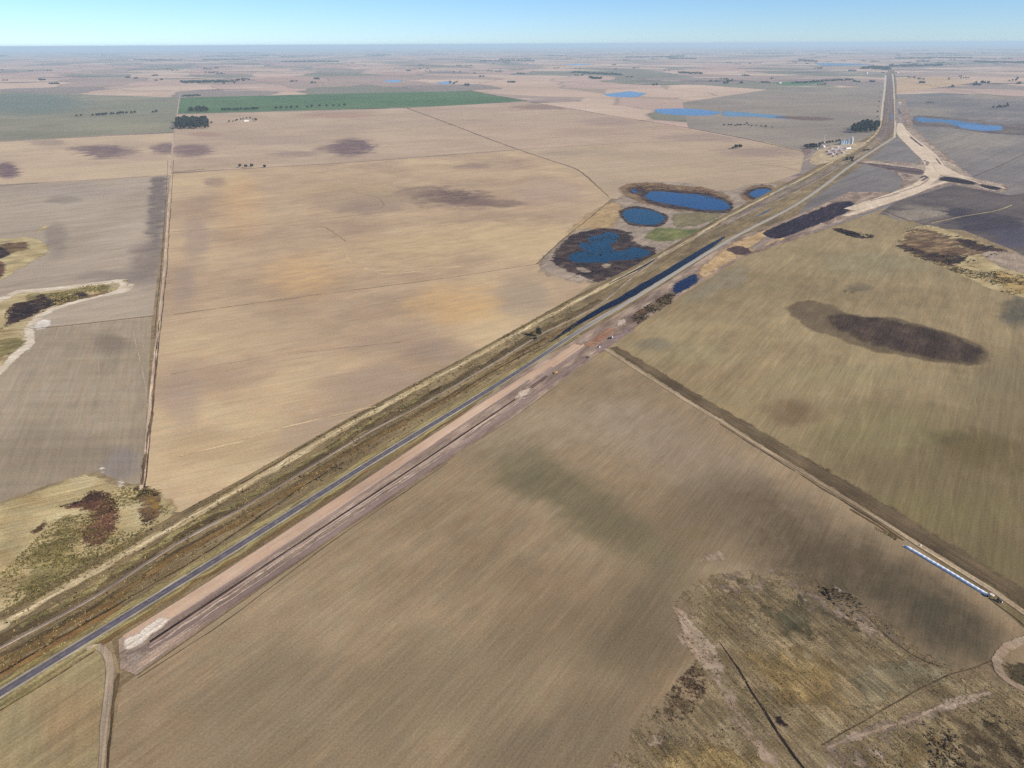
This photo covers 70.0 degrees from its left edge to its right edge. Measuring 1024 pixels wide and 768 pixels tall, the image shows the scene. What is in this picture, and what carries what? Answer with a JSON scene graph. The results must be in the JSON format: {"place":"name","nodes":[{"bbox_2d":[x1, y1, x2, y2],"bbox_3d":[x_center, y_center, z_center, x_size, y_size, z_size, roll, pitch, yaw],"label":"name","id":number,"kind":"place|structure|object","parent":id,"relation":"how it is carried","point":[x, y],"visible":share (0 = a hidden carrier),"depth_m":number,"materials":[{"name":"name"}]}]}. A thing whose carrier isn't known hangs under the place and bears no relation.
{"place":"outdoors","nodes":[
{"label":"outdoors","id":0,"kind":"place"},
{"bbox_2d":[0,337,25,356],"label":"bog","id":1,"kind":"structure","parent":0,"point":[15,343],"depth_m":1133.51,"materials":[{"name":"beige plant"}]},
{"bbox_2d":[0,237,48,279],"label":"bog","id":2,"kind":"structure","parent":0,"point":[14,261],"depth_m":1629.52,"materials":[{"name":"beige plant"}]},
{"bbox_2d":[4,292,89,326],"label":"bog","id":3,"kind":"structure","parent":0,"point":[36,305],"depth_m":1298.04,"materials":[{"name":"brown plant"}]},
{"bbox_2d":[0,646,97,708],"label":"verge","id":4,"kind":"structure","parent":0,"point":[30,689],"depth_m":531.77,"materials":[{"name":"brown plant"}]},
{"bbox_2d":[0,650,104,767],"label":"field","id":5,"kind":"structure","parent":0,"point":[54,722],"depth_m":500.87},
{"bbox_2d":[0,283,118,365],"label":"bog","id":6,"kind":"structure","parent":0,"point":[6,304],"depth_m":1265.09,"materials":[{"name":"beige plant"}]},
{"bbox_2d":[47,279,127,304],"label":"bog reeds","id":7,"kind":"object","parent":6,"relation":"on","point":[67,295],"visible":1,"depth_m":1362.73,"materials":[{"name":"brown plant"}]},
{"bbox_2d":[0,279,133,374],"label":"bog","id":8,"kind":"structure","parent":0,"point":[122,286],"depth_m":1327.48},
{"bbox_2d":[0,316,151,501],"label":"field","id":9,"kind":"structure","parent":0,"point":[66,412],"depth_m":940.49,"materials":[{"name":"grey soil"}]},
{"bbox_2d":[0,176,169,327],"bbox_3d":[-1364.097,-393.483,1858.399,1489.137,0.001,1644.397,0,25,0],"label":"field","id":10,"kind":"structure","parent":0,"point":[102,230],"depth_m":1783.28,"materials":[{"name":"grey soil"}]},
{"bbox_2d":[0,133,172,184],"bbox_3d":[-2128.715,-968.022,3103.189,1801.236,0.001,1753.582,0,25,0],"label":"field","id":11,"kind":"structure","parent":0,"point":[74,159],"depth_m":3018.77,"materials":[{"name":"beige soil"}]},
{"bbox_2d":[0,474,176,611],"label":"marsh","id":12,"kind":"structure","parent":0,"point":[22,518],"depth_m":715.89,"materials":[{"name":"beige plant"}]},
{"bbox_2d":[16,514,140,593],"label":"marsh","id":13,"kind":"structure","parent":12,"relation":"on","point":[31,579],"depth_m":654.86,"materials":[{"name":"plant"}]},
{"bbox_2d":[0,486,169,608],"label":"marsh grass","id":14,"kind":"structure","parent":12,"relation":"on","point":[64,549],"depth_m":671.46,"materials":[{"name":"plant"}]},
{"bbox_2d":[66,491,118,544],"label":"marsh","id":15,"kind":"structure","parent":12,"relation":"on","point":[100,518],"depth_m":718.45,"materials":[{"name":"brown plant"}]},
{"bbox_2d":[78,490,121,546],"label":"reeds","id":16,"kind":"object","parent":15,"relation":"on","point":[117,510],"visible":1,"depth_m":721.68,"materials":[{"name":"brown plant"}]},
{"bbox_2d":[0,92,177,140],"bbox_3d":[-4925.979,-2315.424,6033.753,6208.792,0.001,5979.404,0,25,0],"label":"field","id":17,"kind":"structure","parent":0,"point":[27,116],"depth_m":4887.19,"materials":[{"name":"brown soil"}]},
{"bbox_2d":[86,644,113,767],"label":"lane","id":18,"kind":"structure","parent":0,"point":[105,652],"depth_m":520.44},
{"bbox_2d":[132,486,162,519],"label":"marsh","id":19,"kind":"structure","parent":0,"point":[148,510],"depth_m":736.98,"materials":[{"name":"brown plant"}]},
{"bbox_2d":[140,320,159,484],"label":"field edge","id":20,"kind":"object","parent":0,"point":[143,465],"visible":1,"depth_m":901.67,"materials":[{"name":"brown plant"}]},
{"bbox_2d":[139,72,181,489],"bbox_3d":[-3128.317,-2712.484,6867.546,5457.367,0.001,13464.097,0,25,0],"label":"dirt road","id":21,"kind":"structure","parent":0,"point":[155,354],"depth_m":1211.29,"materials":[{"name":"brown soil"}]},
{"bbox_2d":[0,337,545,656],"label":"verge","id":22,"kind":"structure","parent":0,"point":[128,583],"depth_m":703.32,"materials":[{"name":"green plant"}]},
{"bbox_2d":[0,327,567,662],"bbox_3d":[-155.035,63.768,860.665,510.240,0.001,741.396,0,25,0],"label":"scrub","id":23,"kind":"object","parent":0,"point":[82,617],"visible":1,"depth_m":691.17,"materials":[{"name":"brown plant"}]},
{"bbox_2d":[0,300,580,686],"bbox_3d":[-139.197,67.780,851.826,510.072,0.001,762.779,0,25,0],"label":"verge","id":24,"kind":"structure","parent":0,"point":[56,648],"depth_m":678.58,"materials":[{"name":"brown plant"}]},
{"bbox_2d":[149,400,518,647],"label":"spoil bank","id":25,"kind":"structure","parent":0,"point":[224,598],"depth_m":685.95,"materials":[{"name":"brown soil"}]},
{"bbox_2d":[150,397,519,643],"bbox_3d":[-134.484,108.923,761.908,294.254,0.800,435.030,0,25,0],"label":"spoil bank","id":26,"kind":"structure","parent":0,"point":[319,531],"depth_m":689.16,"materials":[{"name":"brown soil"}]},
{"bbox_2d":[97,337,577,644],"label":"verge","id":27,"kind":"structure","parent":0,"point":[126,626],"depth_m":663.85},
{"bbox_2d":[171,108,517,172],"bbox_3d":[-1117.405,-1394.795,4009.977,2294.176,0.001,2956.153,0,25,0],"label":"field","id":28,"kind":"structure","parent":0,"point":[278,139],"depth_m":3578.55,"materials":[{"name":"soil"}]},
{"bbox_2d":[178,91,525,113],"bbox_3d":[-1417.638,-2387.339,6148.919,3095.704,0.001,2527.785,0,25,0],"label":"field","id":29,"kind":"structure","parent":0,"point":[365,100],"depth_m":6031.29,"materials":[{"name":"green plant"}]},
{"bbox_2d":[123,344,580,637],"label":"road base","id":30,"kind":"object","parent":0,"point":[205,590],"visible":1,"depth_m":722.53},
{"bbox_2d":[131,356,589,654],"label":"bare ground","id":31,"kind":"structure","parent":0,"point":[290,562],"depth_m":710.93,"materials":[{"name":"beige soil"}]},
{"bbox_2d":[124,617,168,648],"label":"road base","id":32,"kind":"object","parent":31,"relation":"on","point":[141,637],"visible":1,"depth_m":575.11,"materials":[{"name":"beige gravel"}]},
{"bbox_2d":[149,398,516,641],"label":"trench","id":33,"kind":"object","parent":31,"relation":"in","point":[318,529],"visible":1,"depth_m":691.58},
{"bbox_2d":[148,380,529,637],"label":"road base","id":34,"kind":"object","parent":31,"relation":"on","point":[263,560],"visible":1,"depth_m":700.20,"materials":[{"name":"pink soil"}]},
{"bbox_2d":[144,150,609,511],"bbox_3d":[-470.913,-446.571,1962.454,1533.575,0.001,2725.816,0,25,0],"label":"field","id":35,"kind":"structure","parent":0,"point":[518,208],"depth_m":1394.05,"materials":[{"name":"soil"}]},
{"bbox_2d":[180,406,375,456],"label":"soil line","id":36,"kind":"object","parent":35,"relation":"on","point":[242,440],"visible":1,"depth_m":872.29,"materials":[{"name":"beige soil"}]},
{"bbox_2d":[0,78,886,629],"bbox_3d":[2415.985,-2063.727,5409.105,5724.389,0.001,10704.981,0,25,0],"label":"dirt road","id":37,"kind":"structure","parent":0,"point":[188,520],"depth_m":824.21,"materials":[{"name":"beige soil"}]},
{"bbox_2d":[0,76,889,648],"bbox_3d":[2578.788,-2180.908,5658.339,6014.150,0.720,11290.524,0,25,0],"label":"railway track","id":38,"kind":"structure","parent":0,"point":[344,446],"depth_m":794.83,"materials":[{"name":"gravel"}]},
{"bbox_2d":[0,137,894,696],"bbox_3d":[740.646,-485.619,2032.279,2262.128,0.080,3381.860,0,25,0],"label":"highway","id":39,"kind":"structure","parent":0,"point":[168,589],"depth_m":735.26,"materials":[{"name":"grey asphalt"}]},
{"bbox_2d":[0,137,895,698],"bbox_3d":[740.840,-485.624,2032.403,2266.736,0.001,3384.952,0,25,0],"label":"road shoulder","id":40,"kind":"object","parent":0,"point":[344,481],"visible":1,"depth_m":719.90},
{"bbox_2d":[0,70,897,710],"bbox_3d":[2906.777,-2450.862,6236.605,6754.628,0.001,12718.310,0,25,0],"label":"verge","id":41,"kind":"structure","parent":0,"point":[704,240],"depth_m":835.28,"materials":[{"name":"brown plant"}]},
{"bbox_2d":[0,602,121,678],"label":"scrub","id":42,"kind":"object","parent":41,"relation":"on","point":[74,633],"visible":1,"depth_m":569.92,"materials":[{"name":"brown plant"}]},
{"bbox_2d":[0,462,343,673],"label":"ditch","id":43,"kind":"object","parent":41,"relation":"in","point":[45,646],"visible":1,"depth_m":621.80,"materials":[{"name":"plant"}]},
{"bbox_2d":[18,397,420,627],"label":"scrub","id":44,"kind":"object","parent":41,"relation":"on","point":[128,564],"visible":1,"depth_m":702.89,"materials":[{"name":"green plant"}]},
{"bbox_2d":[0,299,601,645],"bbox_3d":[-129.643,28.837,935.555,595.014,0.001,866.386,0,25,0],"label":"scrub","id":45,"kind":"object","parent":41,"relation":"on","point":[110,580],"visible":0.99,"depth_m":760.75,"materials":[{"name":"plant"}]},
{"bbox_2d":[0,43,1023,194],"bbox_3d":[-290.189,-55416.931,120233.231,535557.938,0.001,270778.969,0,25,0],"label":"ground","id":46,"kind":"structure","parent":0,"point":[541,80],"depth_m":12441.07,"materials":[{"name":"brown soil"}]},
{"bbox_2d":[1,51,1020,85],"bbox_3d":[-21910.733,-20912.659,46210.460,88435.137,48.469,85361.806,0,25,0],"label":"trees","id":47,"kind":"object","parent":46,"relation":"on","point":[727,79],"visible":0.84,"depth_m":12087.75,"materials":[{"name":"green plant"}]},
{"bbox_2d":[0,49,1023,61],"bbox_3d":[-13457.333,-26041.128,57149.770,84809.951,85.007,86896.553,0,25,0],"label":"tree lines","id":48,"kind":"object","parent":46,"relation":"on","point":[676,56],"visible":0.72,"depth_m":24729.62,"materials":[{"name":"green plant"}]},
{"bbox_2d":[799,59,1023,69],"bbox_3d":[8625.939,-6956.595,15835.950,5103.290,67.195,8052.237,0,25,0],"label":"wood","id":49,"kind":"object","parent":46,"relation":"on","point":[887,67],"visible":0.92,"depth_m":13990.14,"materials":[{"name":"green plant"}]},
{"bbox_2d":[0,173,1023,767],"bbox_3d":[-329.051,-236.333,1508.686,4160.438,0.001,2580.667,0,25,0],"label":"verge","id":50,"kind":"structure","parent":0,"point":[124,677],"depth_m":1142.28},
{"bbox_2d":[0,301,578,668],"bbox_3d":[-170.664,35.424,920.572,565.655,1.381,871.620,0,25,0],"label":"verge scrub","id":51,"kind":"object","parent":50,"relation":"on","point":[20,653],"visible":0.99,"depth_m":740.10,"materials":[{"name":"plant"}]},
{"bbox_2d":[0,0,1023,47],"label":"sky","id":52,"kind":"structure","parent":0,"point":[23,23],"materials":[{"name":"blue"}]},
{"bbox_2d":[240,169,813,483],"bbox_3d":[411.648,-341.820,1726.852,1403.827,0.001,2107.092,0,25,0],"label":"verge","id":53,"kind":"structure","parent":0,"point":[473,353],"depth_m":1052.79,"materials":[{"name":"brown plant"}]},
{"bbox_2d":[118,98,1009,674],"bbox_3d":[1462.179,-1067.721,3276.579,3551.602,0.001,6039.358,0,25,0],"label":"bare ground","id":54,"kind":"structure","parent":0,"point":[150,658],"depth_m":931.55,"materials":[{"name":"soil"}]},
{"bbox_2d":[109,358,1023,767],"bbox_3d":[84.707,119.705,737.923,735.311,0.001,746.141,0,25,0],"label":"field","id":55,"kind":"structure","parent":0,"point":[507,594],"depth_m":602.86,"materials":[{"name":"brown soil"}]},
{"bbox_2d":[903,545,987,594],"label":"silo bag","id":56,"kind":"object","parent":55,"relation":"on","point":[948,571],"visible":1,"depth_m":638.17,"materials":[{"name":"white plastic"}]},
{"bbox_2d":[409,102,751,149],"bbox_3d":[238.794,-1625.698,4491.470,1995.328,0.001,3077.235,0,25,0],"label":"field","id":57,"kind":"structure","parent":0,"point":[524,125],"depth_m":4065.69,"materials":[{"name":"soil"}]},
{"bbox_2d":[568,202,622,232],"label":"field","id":58,"kind":"structure","parent":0,"point":[606,218],"depth_m":1936.24,"materials":[{"name":"beige soil"}]},
{"bbox_2d":[551,228,655,281],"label":"bog","id":59,"kind":"structure","parent":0,"point":[624,241],"depth_m":1589.05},
{"bbox_2d":[568,232,650,262],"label":"pond","id":60,"kind":"structure","parent":0,"point":[604,243],"depth_m":1620.84,"materials":[{"name":"blue liquid"}]},
{"bbox_2d":[550,237,724,341],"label":"ditch water","id":61,"kind":"structure","parent":0,"point":[648,283],"depth_m":1392.80,"materials":[{"name":"blue liquid"}]},
{"bbox_2d":[622,208,664,224],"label":"pond","id":62,"kind":"structure","parent":0,"point":[642,216],"depth_m":1955.80,"materials":[{"name":"blue liquid"}]},
{"bbox_2d":[539,182,776,282],"bbox_3d":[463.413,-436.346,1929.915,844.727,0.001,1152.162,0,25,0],"label":"marsh","id":63,"kind":"structure","parent":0,"point":[638,234],"depth_m":1831.52,"materials":[{"name":"beige plant"}]},
{"bbox_2d":[521,142,803,198],"bbox_3d":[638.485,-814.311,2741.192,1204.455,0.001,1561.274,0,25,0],"label":"field","id":64,"kind":"structure","parent":0,"point":[610,169],"depth_m":2834.25,"materials":[{"name":"soil"}]},
{"bbox_2d":[619,182,733,211],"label":"marsh","id":65,"kind":"structure","parent":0,"point":[629,194],"depth_m":2313.66,"materials":[{"name":"brown plant"}]},
{"bbox_2d":[652,667,703,721],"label":"pasture","id":66,"kind":"structure","parent":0,"point":[680,702],"depth_m":523.23,"materials":[{"name":"brown plant"}]},
{"bbox_2d":[645,218,716,241],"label":"marsh","id":67,"kind":"structure","parent":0,"point":[665,234],"depth_m":1779.37,"materials":[{"name":"green plant"}]},
{"bbox_2d":[672,274,699,293],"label":"pond","id":68,"kind":"structure","parent":0,"point":[684,284],"depth_m":1408.30,"materials":[{"name":"blue liquid"}]},
{"bbox_2d":[641,189,732,212],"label":"bog","id":69,"kind":"structure","parent":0,"point":[644,198],"depth_m":2115.11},
{"bbox_2d":[645,191,729,209],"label":"pond","id":70,"kind":"structure","parent":0,"point":[697,201],"depth_m":2152.40,"materials":[{"name":"liquid"}]},
{"bbox_2d":[655,108,720,115],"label":"pond","id":71,"kind":"structure","parent":0,"point":[684,111],"depth_m":4949.86,"materials":[{"name":"blue liquid"}]},
{"bbox_2d":[671,212,721,226],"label":"marsh","id":72,"kind":"structure","parent":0,"point":[689,219],"depth_m":1931.54,"materials":[{"name":"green plant"}]},
{"bbox_2d":[653,744,782,767],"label":"pasture","id":73,"kind":"structure","parent":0,"point":[715,755],"depth_m":472.02,"materials":[{"name":"beige plant"}]},
{"bbox_2d":[708,682,735,728],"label":"pasture","id":74,"kind":"structure","parent":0,"point":[720,704],"depth_m":511.18,"materials":[{"name":"beige plant"}]},
{"bbox_2d":[671,606,778,767],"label":"bare soil","id":75,"kind":"structure","parent":0,"point":[768,757],"depth_m":549.38,"materials":[{"name":"brown soil"}]},
{"bbox_2d":[698,224,784,278],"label":"bare ground","id":76,"kind":"structure","parent":0,"point":[715,262],"depth_m":1592.91,"materials":[{"name":"beige soil"}]},
{"bbox_2d":[706,569,802,593],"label":"pasture","id":77,"kind":"structure","parent":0,"point":[758,586],"depth_m":625.20,"materials":[{"name":"plant"}]},
{"bbox_2d":[719,641,804,767],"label":"ditch","id":78,"kind":"object","parent":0,"point":[776,730],"visible":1,"depth_m":501.50,"materials":[{"name":"black soil"}]},
{"bbox_2d":[720,164,841,223],"bbox_3d":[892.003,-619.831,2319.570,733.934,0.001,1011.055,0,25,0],"label":"verge","id":79,"kind":"structure","parent":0,"point":[762,203],"depth_m":2208.91,"materials":[{"name":"brown plant"}]},
{"bbox_2d":[682,86,883,150],"bbox_3d":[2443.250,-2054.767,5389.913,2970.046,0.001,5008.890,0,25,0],"label":"field","id":80,"kind":"structure","parent":0,"point":[846,108],"depth_m":4746.94,"materials":[{"name":"brown soil"}]},
{"bbox_2d":[762,595,825,638],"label":"pasture","id":81,"kind":"structure","parent":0,"point":[790,618],"depth_m":589.10,"materials":[{"name":"green plant"}]},
{"bbox_2d":[745,644,848,727],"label":"pasture","id":82,"kind":"structure","parent":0,"point":[823,677],"depth_m":533.49,"materials":[{"name":"brown plant"}]},
{"bbox_2d":[762,201,853,238],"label":"bare ground","id":83,"kind":"structure","parent":0,"point":[813,218],"depth_m":1902.22,"materials":[{"name":"black soil"}]},
{"bbox_2d":[594,211,1023,627],"bbox_3d":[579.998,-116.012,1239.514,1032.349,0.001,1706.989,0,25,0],"label":"field","id":84,"kind":"structure","parent":0,"point":[761,342],"depth_m":1023.95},
{"bbox_2d":[604,348,1023,614],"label":"farm track","id":85,"kind":"structure","parent":0,"point":[979,582],"depth_m":743.54,"materials":[{"name":"beige soil"}]},
{"bbox_2d":[611,346,1023,606],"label":"soil stain","id":86,"kind":"object","parent":85,"relation":"on","point":[957,556],"visible":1,"depth_m":748.38,"materials":[{"name":"soil"}]},
{"bbox_2d":[609,569,1023,767],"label":"pasture","id":87,"kind":"structure","parent":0,"point":[797,734],"depth_m":511.32,"materials":[{"name":"brown plant"}]},
{"bbox_2d":[809,142,865,164],"bbox_3d":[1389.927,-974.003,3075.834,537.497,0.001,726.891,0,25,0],"label":"farmyard","id":88,"kind":"structure","parent":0,"point":[819,157],"depth_m":3023.48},
{"bbox_2d":[796,586,897,645],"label":"pasture","id":89,"kind":"structure","parent":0,"point":[865,626],"depth_m":593.84,"materials":[{"name":"plant"}]},
{"bbox_2d":[811,724,917,767],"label":"bare patch","id":90,"kind":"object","parent":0,"point":[860,762],"visible":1,"depth_m":474.73,"materials":[{"name":"brown soil"}]},
{"bbox_2d":[871,74,893,142],"bbox_3d":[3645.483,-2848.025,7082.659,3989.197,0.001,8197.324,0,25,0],"label":"verge","id":91,"kind":"structure","parent":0,"point":[889,102],"depth_m":4745.96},
{"bbox_2d":[850,657,949,714],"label":"pasture","id":92,"kind":"structure","parent":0,"point":[880,682],"depth_m":532.13,"materials":[{"name":"brown plant"}]},
{"bbox_2d":[821,660,991,745],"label":"track","id":93,"kind":"structure","parent":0,"point":[881,710],"depth_m":513.52,"materials":[{"name":"brown soil"}]},
{"bbox_2d":[827,688,992,751],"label":"lane","id":94,"kind":"structure","parent":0,"point":[932,714],"depth_m":499.85,"materials":[{"name":"brown soil"}]},
{"bbox_2d":[798,93,1023,235],"bbox_3d":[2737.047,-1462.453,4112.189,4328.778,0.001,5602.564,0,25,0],"label":"field","id":95,"kind":"structure","parent":0,"point":[973,153],"depth_m":3167.91,"materials":[{"name":"soil"}]},
{"bbox_2d":[849,127,1004,214],"bbox_3d":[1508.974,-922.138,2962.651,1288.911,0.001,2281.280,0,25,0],"label":"bare ground","id":96,"kind":"structure","parent":0,"point":[953,167],"depth_m":2671.70,"materials":[{"name":"soil"}]},
{"bbox_2d":[843,123,939,209],"bbox_3d":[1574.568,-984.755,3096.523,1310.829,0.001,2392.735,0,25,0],"label":"road base","id":97,"kind":"object","parent":96,"relation":"on","point":[924,153],"visible":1,"depth_m":2591.16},
{"bbox_2d":[843,181,946,215],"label":"road base","id":98,"kind":"object","parent":96,"relation":"on","point":[892,200],"visible":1,"depth_m":2136.84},
{"bbox_2d":[895,242,967,265],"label":"marsh vegetation","id":99,"kind":"object","parent":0,"point":[932,256],"visible":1,"depth_m":1578.47,"materials":[{"name":"brown plant"}]},
{"bbox_2d":[897,76,969,92],"bbox_3d":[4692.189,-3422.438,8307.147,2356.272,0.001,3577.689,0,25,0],"label":"field","id":100,"kind":"structure","parent":0,"point":[903,85],"depth_m":8175.71,"materials":[{"name":"beige soil"}]},
{"bbox_2d":[898,229,1002,266],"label":"swamp","id":101,"kind":"object","parent":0,"point":[922,243],"visible":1,"depth_m":1672.49,"materials":[{"name":"brown plant"}]},
{"bbox_2d":[879,185,1023,254],"bbox_3d":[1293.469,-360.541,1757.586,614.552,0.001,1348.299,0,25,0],"label":"field","id":102,"kind":"structure","parent":0,"point":[1004,227],"depth_m":1996.45,"materials":[{"name":"soil"}]},
{"bbox_2d":[889,209,947,220],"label":"soil stain","id":103,"kind":"object","parent":102,"relation":"on","point":[913,215],"visible":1,"depth_m":1962.81,"materials":[{"name":"grey soil"}]},
{"bbox_2d":[898,225,1023,296],"bbox_3d":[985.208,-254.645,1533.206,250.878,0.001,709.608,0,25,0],"label":"swamp","id":104,"kind":"object","parent":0,"point":[983,264],"visible":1,"depth_m":1520.00,"materials":[{"name":"beige plant"}]},
{"bbox_2d":[911,255,1023,294],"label":"swamp brush","id":105,"kind":"object","parent":104,"relation":"on","point":[989,274],"visible":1,"depth_m":1445.60,"materials":[{"name":"plant"}]},
{"bbox_2d":[980,251,1023,273],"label":"silt","id":106,"kind":"object","parent":104,"relation":"on","point":[1013,261],"visible":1,"depth_m":1553.42,"materials":[{"name":"grey soil"}]},
{"bbox_2d":[913,115,1023,134],"bbox_3d":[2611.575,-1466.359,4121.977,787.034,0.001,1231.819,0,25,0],"label":"marsh","id":107,"kind":"structure","parent":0,"point":[1014,129],"depth_m":4051.70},
{"bbox_2d":[934,704,1023,767],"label":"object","id":108,"kind":"structure","parent":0,"point":[974,734],"depth_m":481.79,"materials":[{"name":"brown plant"}]},
{"bbox_2d":[954,236,1006,251],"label":"swamp","id":109,"kind":"object","parent":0,"point":[967,243],"visible":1,"depth_m":1653.41,"materials":[{"name":"grey plant"}]},
{"bbox_2d":[960,670,1017,702],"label":"soil","id":110,"kind":"structure","parent":0,"point":[978,683],"depth_m":525.91,"materials":[{"name":"brown soil"}]},
{"bbox_2d":[991,636,1023,691],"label":"lane","id":111,"kind":"structure","parent":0,"point":[1002,651],"depth_m":550.28,"materials":[{"name":"beige soil"}]},
{"bbox_2d":[991,272,1023,295],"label":"swamp","id":112,"kind":"object","parent":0,"point":[1017,286],"visible":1,"depth_m":1393.74,"materials":[{"name":"beige plant"}]},
{"label":"soil stain","id":113,"kind":"structure","parent":0,"visible":0},
{"bbox_2d":[830,315,981,360],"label":"soil stain","id":114,"kind":"object","parent":113,"relation":"on","point":[912,339],"visible":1,"depth_m":1143.07,"materials":[{"name":"brown soil"}]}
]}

